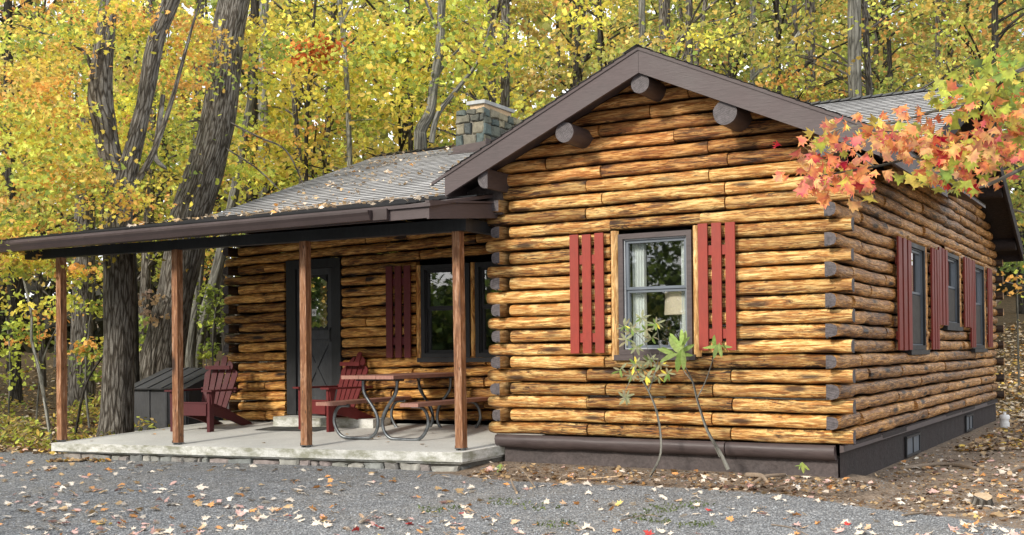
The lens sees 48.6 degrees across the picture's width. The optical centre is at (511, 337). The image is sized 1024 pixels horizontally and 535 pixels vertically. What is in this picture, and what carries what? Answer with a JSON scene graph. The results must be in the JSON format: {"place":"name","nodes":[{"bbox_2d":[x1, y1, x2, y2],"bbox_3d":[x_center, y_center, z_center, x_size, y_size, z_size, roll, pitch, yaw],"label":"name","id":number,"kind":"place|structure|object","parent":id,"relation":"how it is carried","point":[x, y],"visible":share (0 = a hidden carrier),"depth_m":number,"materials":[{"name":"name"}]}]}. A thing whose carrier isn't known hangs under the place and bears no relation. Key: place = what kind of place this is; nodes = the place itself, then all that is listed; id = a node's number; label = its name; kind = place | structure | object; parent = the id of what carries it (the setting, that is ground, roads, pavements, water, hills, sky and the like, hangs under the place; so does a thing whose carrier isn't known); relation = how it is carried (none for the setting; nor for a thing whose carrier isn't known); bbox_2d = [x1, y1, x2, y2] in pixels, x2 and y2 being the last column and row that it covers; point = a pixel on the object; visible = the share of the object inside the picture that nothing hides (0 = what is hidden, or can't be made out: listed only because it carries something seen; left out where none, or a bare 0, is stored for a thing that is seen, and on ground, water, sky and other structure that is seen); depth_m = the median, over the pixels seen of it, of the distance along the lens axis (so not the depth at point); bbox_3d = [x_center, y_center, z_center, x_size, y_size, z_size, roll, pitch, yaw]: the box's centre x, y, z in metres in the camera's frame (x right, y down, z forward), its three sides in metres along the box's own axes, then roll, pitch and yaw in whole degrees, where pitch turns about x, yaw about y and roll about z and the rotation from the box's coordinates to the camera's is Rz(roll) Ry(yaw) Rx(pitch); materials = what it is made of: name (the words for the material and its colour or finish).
{"place":"outdoors","nodes":[
{"label":"outdoors","id":0,"kind":"place"},
{"bbox_2d":[0,279,1023,534],"bbox_3d":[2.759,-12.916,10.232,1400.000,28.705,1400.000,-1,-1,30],"label":"ground","id":1,"kind":"structure","parent":0,"point":[168,475],"depth_m":9.81,"materials":[{"name":"grey gravel"}]},
{"bbox_2d":[0,309,54,430],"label":"sapling","id":2,"kind":"object","parent":1,"relation":"on","point":[4,352],"visible":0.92,"depth_m":17.99,"materials":[{"name":"yellow plant"}]},
{"bbox_2d":[0,0,79,289],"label":"forest tree","id":3,"kind":"object","parent":1,"relation":"on","point":[22,9],"visible":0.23,"depth_m":24.41,"materials":[{"name":"plant"}]},
{"bbox_2d":[0,0,82,285],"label":"forest tree","id":4,"kind":"object","parent":1,"relation":"on","point":[29,280],"visible":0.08,"depth_m":26.17,"materials":[{"name":"plant"}]},
{"bbox_2d":[1,223,89,441],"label":"sapling","id":5,"kind":"object","parent":1,"relation":"on","point":[41,304],"visible":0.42,"depth_m":16.38,"materials":[{"name":"yellow plant"}]},
{"bbox_2d":[0,262,102,426],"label":"sapling","id":6,"kind":"object","parent":1,"relation":"on","point":[71,267],"visible":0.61,"depth_m":18.14,"materials":[{"name":"yellow plant"}]},
{"bbox_2d":[36,264,103,428],"bbox_3d":[-6.739,0.136,17.986,1.556,2.665,1.522,0,-1,-14],"label":"sapling","id":7,"kind":"object","parent":1,"relation":"on","point":[80,350],"visible":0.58,"depth_m":17.84,"materials":[{"name":"yellow plant"}]},
{"bbox_2d":[0,1,156,372],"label":"forest tree","id":8,"kind":"object","parent":1,"relation":"on","point":[21,288],"visible":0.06,"depth_m":32.23,"materials":[{"name":"yellow plant"}]},
{"bbox_2d":[0,0,157,404],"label":"forest tree","id":9,"kind":"object","parent":1,"relation":"on","point":[16,392],"visible":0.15,"depth_m":23.11,"materials":[{"name":"yellow plant"}]},
{"bbox_2d":[0,393,169,449],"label":"undergrowth","id":10,"kind":"object","parent":1,"relation":"on","point":[37,434],"visible":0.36,"depth_m":17.13,"materials":[{"name":"green plant"}]},
{"bbox_2d":[74,355,102,436],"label":"sapling","id":11,"kind":"object","parent":1,"relation":"on","point":[82,396],"visible":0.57,"depth_m":16.79,"materials":[{"name":"brown plant"}]},
{"bbox_2d":[0,0,178,387],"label":"forest tree","id":12,"kind":"object","parent":1,"relation":"on","point":[39,288],"visible":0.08,"depth_m":26.64,"materials":[{"name":"yellow plant"}]},
{"bbox_2d":[0,0,179,367],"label":"forest tree","id":13,"kind":"object","parent":1,"relation":"on","point":[61,229],"visible":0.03,"depth_m":33.48,"materials":[{"name":"yellow plant"}]},
{"bbox_2d":[33,315,149,394],"bbox_3d":[-6.969,0.488,20.054,2.325,1.806,1.804,-1,-1,30],"label":"sapling","id":14,"kind":"object","parent":1,"relation":"on","point":[96,378],"visible":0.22,"depth_m":19.89,"materials":[{"name":"green plant"}]},
{"bbox_2d":[0,66,185,407],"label":"forest tree","id":15,"kind":"object","parent":1,"relation":"on","point":[78,333],"visible":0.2,"depth_m":21.81,"materials":[{"name":"yellow plant"}]},
{"bbox_2d":[2,0,223,276],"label":"forest tree","id":16,"kind":"object","parent":1,"relation":"on","point":[83,82],"visible":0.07,"depth_m":26.77,"materials":[{"name":"yellow plant"}]},
{"bbox_2d":[0,0,253,436],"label":"maple tree","id":17,"kind":"object","parent":1,"relation":"on","point":[121,174],"visible":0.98,"depth_m":15.57,"materials":[{"name":"yellow plant"}]},
{"bbox_2d":[131,118,139,382],"bbox_3d":[-5.881,-0.837,17.621,0.194,5.128,0.202,-1,-1,30],"label":"forest tree","id":18,"kind":"object","parent":1,"relation":"on","point":[136,359],"visible":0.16,"depth_m":17.56,"materials":[{"name":"brown plant"}]},
{"bbox_2d":[52,0,226,306],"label":"forest tree","id":19,"kind":"object","parent":1,"relation":"on","point":[153,268],"visible":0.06,"depth_m":34.55,"materials":[{"name":"yellow plant"}]},
{"bbox_2d":[3,0,279,363],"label":"forest tree","id":20,"kind":"object","parent":1,"relation":"on","point":[144,276],"visible":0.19,"depth_m":22.24,"materials":[{"name":"yellow plant"}]},
{"bbox_2d":[138,278,169,375],"bbox_3d":[-5.744,0.256,18.127,0.850,2.440,0.747,-1,-1,30],"label":"sapling","id":21,"kind":"object","parent":1,"relation":"on","point":[147,311],"visible":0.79,"depth_m":18.19,"materials":[{"name":"green plant"}]},
{"bbox_2d":[134,367,222,431],"bbox_3d":[-5.001,0.975,16.937,1.440,1.071,0.980,-1,-1,30],"label":"storage box","id":22,"kind":"object","parent":1,"relation":"on","point":[151,398],"visible":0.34,"depth_m":16.70,"materials":[{"name":"wood"}]},
{"bbox_2d":[185,249,204,367],"bbox_3d":[-5.638,-0.780,20.221,0.452,4.827,0.226,-1,-1,0],"label":"forest tree","id":23,"kind":"object","parent":1,"relation":"on","point":[190,357],"visible":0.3,"depth_m":20.13,"materials":[{"name":"grey plant"}]},
{"bbox_2d":[81,0,310,283],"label":"forest tree","id":24,"kind":"object","parent":1,"relation":"on","point":[197,118],"visible":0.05,"depth_m":26.16,"materials":[{"name":"yellow plant"}]},
{"bbox_2d":[192,277,230,365],"bbox_3d":[-5.314,0.215,19.476,1.384,2.454,1.279,-1,-1,30],"label":"sapling","id":25,"kind":"object","parent":1,"relation":"on","point":[210,295],"visible":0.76,"depth_m":19.29,"materials":[{"name":"green plant"}]},
{"bbox_2d":[196,314,227,365],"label":"sapling","id":26,"kind":"object","parent":1,"relation":"on","point":[206,354],"visible":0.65,"depth_m":20.84,"materials":[{"name":"green plant"}]},
{"bbox_2d":[152,74,302,367],"bbox_3d":[-5.369,-1.759,21.535,2.781,6.702,3.186,-1,-1,4],"label":"forest tree","id":27,"kind":"object","parent":1,"relation":"on","point":[216,272],"visible":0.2,"depth_m":20.94,"materials":[{"name":"grey plant"}]},
{"bbox_2d":[135,0,346,362],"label":"forest tree","id":28,"kind":"object","parent":1,"relation":"on","point":[185,114],"visible":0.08,"depth_m":33.63,"materials":[{"name":"yellow plant"}]},
{"bbox_2d":[99,0,402,400],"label":"forest tree","id":29,"kind":"object","parent":1,"relation":"on","point":[254,8],"visible":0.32,"depth_m":22.15,"materials":[{"name":"yellow plant"}]},
{"bbox_2d":[139,0,363,379],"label":"maple tree","id":30,"kind":"object","parent":1,"relation":"on","point":[213,142],"visible":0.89,"depth_m":18.42,"materials":[{"name":"yellow plant"}]},
{"bbox_2d":[114,0,393,286],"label":"forest tree","id":31,"kind":"object","parent":1,"relation":"on","point":[285,103],"visible":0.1,"depth_m":25.90,"materials":[{"name":"yellow plant"}]},
{"bbox_2d":[143,0,427,209],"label":"forest tree","id":32,"kind":"object","parent":1,"relation":"on","point":[298,123],"visible":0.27,"depth_m":22.57,"materials":[{"name":"yellow plant"}]},
{"bbox_2d":[220,0,362,371],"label":"forest tree","id":33,"kind":"object","parent":1,"relation":"on","point":[264,112],"visible":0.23,"depth_m":23.94,"materials":[{"name":"yellow plant"}]},
{"bbox_2d":[196,0,400,205],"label":"forest tree","id":34,"kind":"object","parent":1,"relation":"on","point":[294,153],"visible":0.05,"depth_m":34.81,"materials":[{"name":"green plant"}]},
{"bbox_2d":[256,0,353,181],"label":"forest tree","id":35,"kind":"object","parent":1,"relation":"on","point":[310,53],"visible":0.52,"depth_m":21.14,"materials":[{"name":"plant"}]},
{"bbox_2d":[185,0,468,268],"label":"forest tree","id":36,"kind":"object","parent":1,"relation":"on","point":[334,5],"visible":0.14,"depth_m":25.46,"materials":[{"name":"yellow plant"}]},
{"bbox_2d":[277,0,429,174],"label":"forest tree","id":37,"kind":"object","parent":1,"relation":"on","point":[363,106],"visible":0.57,"depth_m":22.66,"materials":[{"name":"yellow plant"}]},
{"bbox_2d":[270,0,460,176],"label":"forest tree","id":38,"kind":"object","parent":1,"relation":"on","point":[362,80],"visible":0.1,"depth_m":31.72,"materials":[{"name":"yellow plant"}]},
{"bbox_2d":[222,0,530,221],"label":"forest tree","id":39,"kind":"object","parent":1,"relation":"on","point":[408,5],"visible":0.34,"depth_m":21.77,"materials":[{"name":"yellow plant"}]},
{"bbox_2d":[289,0,553,276],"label":"forest tree","id":40,"kind":"object","parent":1,"relation":"on","point":[379,3],"visible":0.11,"depth_m":26.14,"materials":[{"name":"yellow plant"}]},
{"bbox_2d":[338,0,522,252],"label":"forest tree","id":41,"kind":"object","parent":1,"relation":"on","point":[406,125],"visible":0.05,"depth_m":33.44,"materials":[{"name":"yellow plant"}]},
{"bbox_2d":[317,0,570,149],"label":"forest tree","id":42,"kind":"object","parent":1,"relation":"on","point":[430,107],"visible":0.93,"depth_m":20.05,"materials":[{"name":"yellow plant"}]},
{"bbox_2d":[362,0,593,146],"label":"forest tree","id":43,"kind":"object","parent":1,"relation":"on","point":[498,89],"visible":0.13,"depth_m":31.89,"materials":[{"name":"yellow plant"}]},
{"bbox_2d":[390,0,587,248],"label":"forest tree","id":44,"kind":"object","parent":1,"relation":"on","point":[520,70],"visible":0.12,"depth_m":28.57,"materials":[{"name":"yellow plant"}]},
{"bbox_2d":[491,5,495,101],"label":"forest tree","id":45,"kind":"object","parent":1,"relation":"on","point":[493,36],"visible":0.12,"depth_m":27.95,"materials":[{"name":"grey plant"}]},
{"bbox_2d":[350,0,642,152],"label":"forest tree","id":46,"kind":"object","parent":1,"relation":"on","point":[505,83],"visible":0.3,"depth_m":21.47,"materials":[{"name":"yellow plant"}]},
{"bbox_2d":[0,44,1023,477],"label":"log cabin","id":47,"kind":"object","parent":1,"relation":"on","point":[568,230],"visible":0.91,"depth_m":11.60,"materials":[{"name":"brown wood"}]},
{"bbox_2d":[164,356,252,431],"bbox_3d":[-3.988,0.731,15.143,0.780,0.983,1.080,-1,-1,23],"label":"adirondack chair","id":48,"kind":"object","parent":47,"relation":"on","point":[208,408],"visible":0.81,"depth_m":15.13,"materials":[{"name":"red paint"}]},
{"bbox_2d":[255,426,325,430],"bbox_3d":[-2.786,1.153,14.446,1.020,0.036,0.375,-1,-1,30],"label":"doormat","id":49,"kind":"object","parent":47,"relation":"on","point":[291,428],"visible":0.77,"depth_m":14.46,"materials":[{"name":"rubber"}]},
{"bbox_2d":[127,144,466,226],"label":"roof leaves","id":50,"kind":"object","parent":47,"relation":"on","point":[320,206],"visible":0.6,"depth_m":16.09,"materials":[{"name":"brown plant"}]},
{"bbox_2d":[297,268,331,399],"bbox_3d":[-2.636,0.026,15.145,0.610,1.905,0.089,-1,-1,30],"label":"door","id":51,"kind":"structure","parent":47,"relation":"in","point":[320,277],"depth_m":15.13,"materials":[{"name":"paint"}]},
{"bbox_2d":[273,415,390,427],"bbox_3d":[-2.352,1.100,14.722,1.650,0.142,0.370,-1,-1,30],"label":"doorstep","id":52,"kind":"object","parent":47,"relation":"on","point":[317,421],"visible":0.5,"depth_m":14.46,"materials":[{"name":"concrete"}]},
{"bbox_2d":[293,352,375,431],"bbox_3d":[-2.139,0.666,14.462,0.780,0.983,1.080,-1,-1,44],"label":"adirondack chair","id":53,"kind":"object","parent":47,"relation":"on","point":[349,389],"visible":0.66,"depth_m":14.35,"materials":[{"name":"red paint"}]},
{"bbox_2d":[316,372,488,440],"bbox_3d":[-1.241,0.791,13.291,1.350,0.738,1.690,-1,-1,26],"label":"picnic table","id":54,"kind":"object","parent":47,"relation":"on","point":[397,378],"visible":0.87,"depth_m":12.91,"materials":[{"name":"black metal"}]},
{"bbox_2d":[398,258,512,367],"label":"window","id":55,"kind":"structure","parent":47,"relation":"in","point":[433,307],"depth_m":14.25,"materials":[{"name":"paint"}]},
{"bbox_2d":[450,254,583,376],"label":"window","id":56,"kind":"structure","parent":47,"relation":"in","point":[483,339],"depth_m":13.84,"materials":[{"name":"paint"}]},
{"bbox_2d":[664,291,681,329],"bbox_3d":[1.658,-0.100,11.087,0.330,0.745,0.330,-1,-1,30],"label":"table lamp","id":57,"kind":"object","parent":47,"relation":"in","point":[673,302],"visible":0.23,"depth_m":10.97,"materials":[{"name":"fabric"}]},
{"bbox_2d":[583,209,782,383],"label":"window","id":58,"kind":"structure","parent":47,"relation":"in","point":[646,264],"depth_m":11.12,"materials":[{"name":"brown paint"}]},
{"bbox_2d":[781,236,929,377],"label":"window","id":59,"kind":"structure","parent":47,"relation":"in","point":[919,253],"depth_m":13.20,"materials":[{"name":"paint"}]},
{"bbox_2d":[928,246,962,340],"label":"window","id":60,"kind":"structure","parent":47,"relation":"in","point":[954,262],"depth_m":15.36,"materials":[{"name":"paint"}]},
{"bbox_2d":[922,259,987,362],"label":"window","id":61,"kind":"structure","parent":47,"relation":"in","point":[979,269],"depth_m":17.38,"materials":[{"name":"paint"}]},
{"bbox_2d":[0,453,1023,534],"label":"gravel stones","id":62,"kind":"object","parent":1,"relation":"on","point":[528,521],"visible":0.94,"depth_m":8.86,"materials":[{"name":"grey gravel"}]},
{"bbox_2d":[0,0,1023,352],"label":"distant woods","id":63,"kind":"object","parent":1,"relation":"on","point":[98,328],"visible":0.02,"depth_m":45.53,"materials":[{"name":"yellow plant"}]},
{"bbox_2d":[0,448,1023,524],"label":"scattered leaves","id":64,"kind":"object","parent":1,"relation":"on","point":[673,471],"visible":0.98,"depth_m":9.89,"materials":[{"name":"brown plant"}]},
{"bbox_2d":[0,321,1023,461],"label":"leaf litter","id":65,"kind":"object","parent":1,"relation":"on","point":[993,446],"visible":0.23,"depth_m":16.01,"materials":[{"name":"plant"}]},
{"bbox_2d":[0,0,1023,358],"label":"distant trunks","id":66,"kind":"object","parent":1,"relation":"on","point":[224,334],"visible":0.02,"depth_m":39.74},
{"bbox_2d":[460,0,677,112],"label":"forest tree","id":67,"kind":"object","parent":1,"relation":"on","point":[533,28],"visible":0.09,"depth_m":31.75,"materials":[{"name":"yellow plant"}]},
{"bbox_2d":[467,0,727,105],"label":"forest tree","id":68,"kind":"object","parent":1,"relation":"on","point":[576,67],"visible":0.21,"depth_m":27.61,"materials":[{"name":"yellow plant"}]},
{"bbox_2d":[456,0,774,396],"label":"forest tree","id":69,"kind":"object","parent":1,"relation":"on","point":[600,37],"visible":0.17,"depth_m":23.10,"materials":[{"name":"yellow plant"}]},
{"bbox_2d":[639,0,645,47],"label":"forest tree","id":70,"kind":"object","parent":1,"relation":"on","point":[642,17],"visible":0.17,"depth_m":25.94,"materials":[{"name":"grey plant"}]},
{"bbox_2d":[612,310,675,476],"bbox_3d":[1.225,0.513,10.564,0.679,1.570,0.232,-1,-1,30],"label":"rhododendron","id":71,"kind":"object","parent":1,"relation":"on","point":[634,362],"visible":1,"depth_m":10.55,"materials":[{"name":"green plant"}]},
{"bbox_2d":[556,0,745,97],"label":"forest tree","id":72,"kind":"object","parent":1,"relation":"on","point":[613,1],"visible":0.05,"depth_m":35.73,"materials":[{"name":"yellow plant"}]},
{"bbox_2d":[659,0,669,54],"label":"forest tree","id":73,"kind":"object","parent":1,"relation":"on","point":[664,10],"visible":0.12,"depth_m":23.90,"materials":[{"name":"grey plant"}]},
{"bbox_2d":[557,0,772,67],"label":"forest tree","id":74,"kind":"object","parent":1,"relation":"on","point":[680,2],"visible":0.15,"depth_m":28.34,"materials":[{"name":"yellow plant"}]},
{"bbox_2d":[542,0,821,397],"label":"forest tree","id":75,"kind":"object","parent":1,"relation":"on","point":[687,34],"visible":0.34,"depth_m":20.80,"materials":[{"name":"yellow plant"}]},
{"bbox_2d":[657,329,730,469],"bbox_3d":[1.654,0.551,10.294,0.684,1.281,0.227,-1,-1,30],"label":"rhododendron","id":76,"kind":"object","parent":1,"relation":"on","point":[678,347],"visible":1,"depth_m":10.32,"materials":[{"name":"green plant"}]},
{"bbox_2d":[694,0,750,64],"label":"forest tree","id":77,"kind":"object","parent":1,"relation":"on","point":[704,6],"visible":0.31,"depth_m":23.96,"materials":[{"name":"grey plant"}]},
{"bbox_2d":[622,0,842,94],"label":"forest tree","id":78,"kind":"object","parent":1,"relation":"on","point":[712,63],"visible":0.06,"depth_m":32.60,"materials":[{"name":"yellow plant"}]},
{"bbox_2d":[619,0,847,96],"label":"forest tree","id":79,"kind":"object","parent":1,"relation":"on","point":[737,69],"visible":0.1,"depth_m":26.11,"materials":[{"name":"yellow plant"}]},
{"bbox_2d":[467,422,1023,516],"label":"leaf scraps","id":80,"kind":"object","parent":1,"relation":"on","point":[834,486],"visible":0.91,"depth_m":10.09,"materials":[{"name":"brown plant"}]},
{"bbox_2d":[749,0,755,79],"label":"forest tree","id":81,"kind":"object","parent":1,"relation":"on","point":[752,17],"visible":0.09,"depth_m":29.93,"materials":[{"name":"grey plant"}]},
{"bbox_2d":[749,7,815,84],"bbox_3d":[6.308,-3.452,26.955,1.962,8.854,0.163,-1,-1,2],"label":"forest tree","id":82,"kind":"object","parent":1,"relation":"on","point":[755,75],"visible":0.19,"depth_m":26.95,"materials":[{"name":"grey plant"}]},
{"bbox_2d":[695,0,882,99],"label":"forest tree","id":83,"kind":"object","parent":1,"relation":"on","point":[771,17],"visible":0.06,"depth_m":33.55,"materials":[{"name":"yellow plant"}]},
{"bbox_2d":[670,0,916,100],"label":"forest tree","id":84,"kind":"object","parent":1,"relation":"on","point":[795,10],"visible":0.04,"depth_m":27.62,"materials":[{"name":"yellow plant"}]},
{"bbox_2d":[671,0,942,101],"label":"forest tree","id":85,"kind":"object","parent":1,"relation":"on","point":[803,96],"visible":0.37,"depth_m":22.80,"materials":[{"name":"yellow plant"}]},
{"bbox_2d":[805,0,815,101],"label":"forest tree","id":86,"kind":"object","parent":1,"relation":"on","point":[811,8],"visible":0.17,"depth_m":23.91,"materials":[{"name":"grey plant"}]},
{"bbox_2d":[847,0,861,381],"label":"forest tree","id":87,"kind":"object","parent":1,"relation":"on","point":[854,33],"visible":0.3,"depth_m":21.90,"materials":[{"name":"grey plant"}]},
{"bbox_2d":[739,0,1002,389],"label":"forest tree","id":88,"kind":"object","parent":1,"relation":"on","point":[866,53],"visible":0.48,"depth_m":22.34,"materials":[{"name":"yellow plant"}]},
{"bbox_2d":[763,0,1008,100],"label":"forest tree","id":89,"kind":"object","parent":1,"relation":"on","point":[876,52],"visible":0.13,"depth_m":33.09,"materials":[{"name":"yellow plant"}]},
{"bbox_2d":[783,0,1002,99],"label":"forest tree","id":90,"kind":"object","parent":1,"relation":"on","point":[888,61],"visible":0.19,"depth_m":28.15,"materials":[{"name":"yellow plant"}]},
{"bbox_2d":[772,42,1023,212],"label":"maple tree","id":91,"kind":"object","parent":1,"relation":"on","point":[966,153],"visible":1,"depth_m":5.18,"materials":[{"name":"orange plant"}]},
{"bbox_2d":[840,0,1023,220],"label":"forest tree","id":92,"kind":"object","parent":1,"relation":"on","point":[958,50],"visible":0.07,"depth_m":33.26,"materials":[{"name":"yellow plant"}]},
{"bbox_2d":[845,0,1023,382],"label":"forest tree","id":93,"kind":"object","parent":1,"relation":"on","point":[996,32],"visible":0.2,"depth_m":22.76,"materials":[{"name":"yellow plant"}]},
{"bbox_2d":[846,0,1023,215],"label":"forest tree","id":94,"kind":"object","parent":1,"relation":"on","point":[971,17],"visible":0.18,"depth_m":27.02,"materials":[{"name":"yellow plant"}]},
{"bbox_2d":[900,462,978,470],"bbox_3d":[4.345,1.327,11.758,0.794,0.062,0.565,-1,-1,1],"label":"stick","id":95,"kind":"object","parent":1,"relation":"on","point":[938,464],"visible":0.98,"depth_m":11.83,"materials":[{"name":"brown wood"}]},
{"bbox_2d":[892,0,1023,240],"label":"forest tree","id":96,"kind":"object","parent":1,"relation":"on","point":[979,21],"visible":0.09,"depth_m":33.89,"materials":[{"name":"yellow plant"}]},
{"bbox_2d":[903,2,1023,320],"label":"forest tree","id":97,"kind":"object","parent":1,"relation":"on","point":[1015,285],"visible":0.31,"depth_m":21.79,"materials":[{"name":"yellow plant"}]},
{"bbox_2d":[971,492,993,506],"bbox_3d":[3.762,1.323,9.071,0.215,0.131,0.218,6,23,30],"label":"tree stump","id":98,"kind":"object","parent":1,"relation":"on","point":[982,499],"visible":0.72,"depth_m":9.02,"materials":[{"name":"beige wood"}]},
{"bbox_2d":[951,0,1023,225],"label":"forest tree","id":99,"kind":"object","parent":1,"relation":"on","point":[1018,77],"visible":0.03,"depth_m":34.78,"materials":[{"name":"yellow plant"}]},
{"bbox_2d":[974,322,1023,417],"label":"leaf litter","id":100,"kind":"object","parent":1,"relation":"on","point":[1015,413],"visible":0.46,"depth_m":24.94,"materials":[{"name":"plant"}]},
{"bbox_2d":[1000,261,1023,384],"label":"sapling","id":101,"kind":"object","parent":1,"relation":"on","point":[1017,265],"visible":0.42,"depth_m":23.98,"materials":[{"name":"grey plant"}]},
{"bbox_2d":[0,0,1023,309],"label":"sky","id":102,"kind":"structure","parent":0,"point":[191,10],"materials":[{"name":"white"}]},
{"bbox_2d":[417,497,715,527],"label":"grass","id":103,"kind":"structure","parent":0,"point":[641,519],"depth_m":8.61,"materials":[{"name":"green plant"}]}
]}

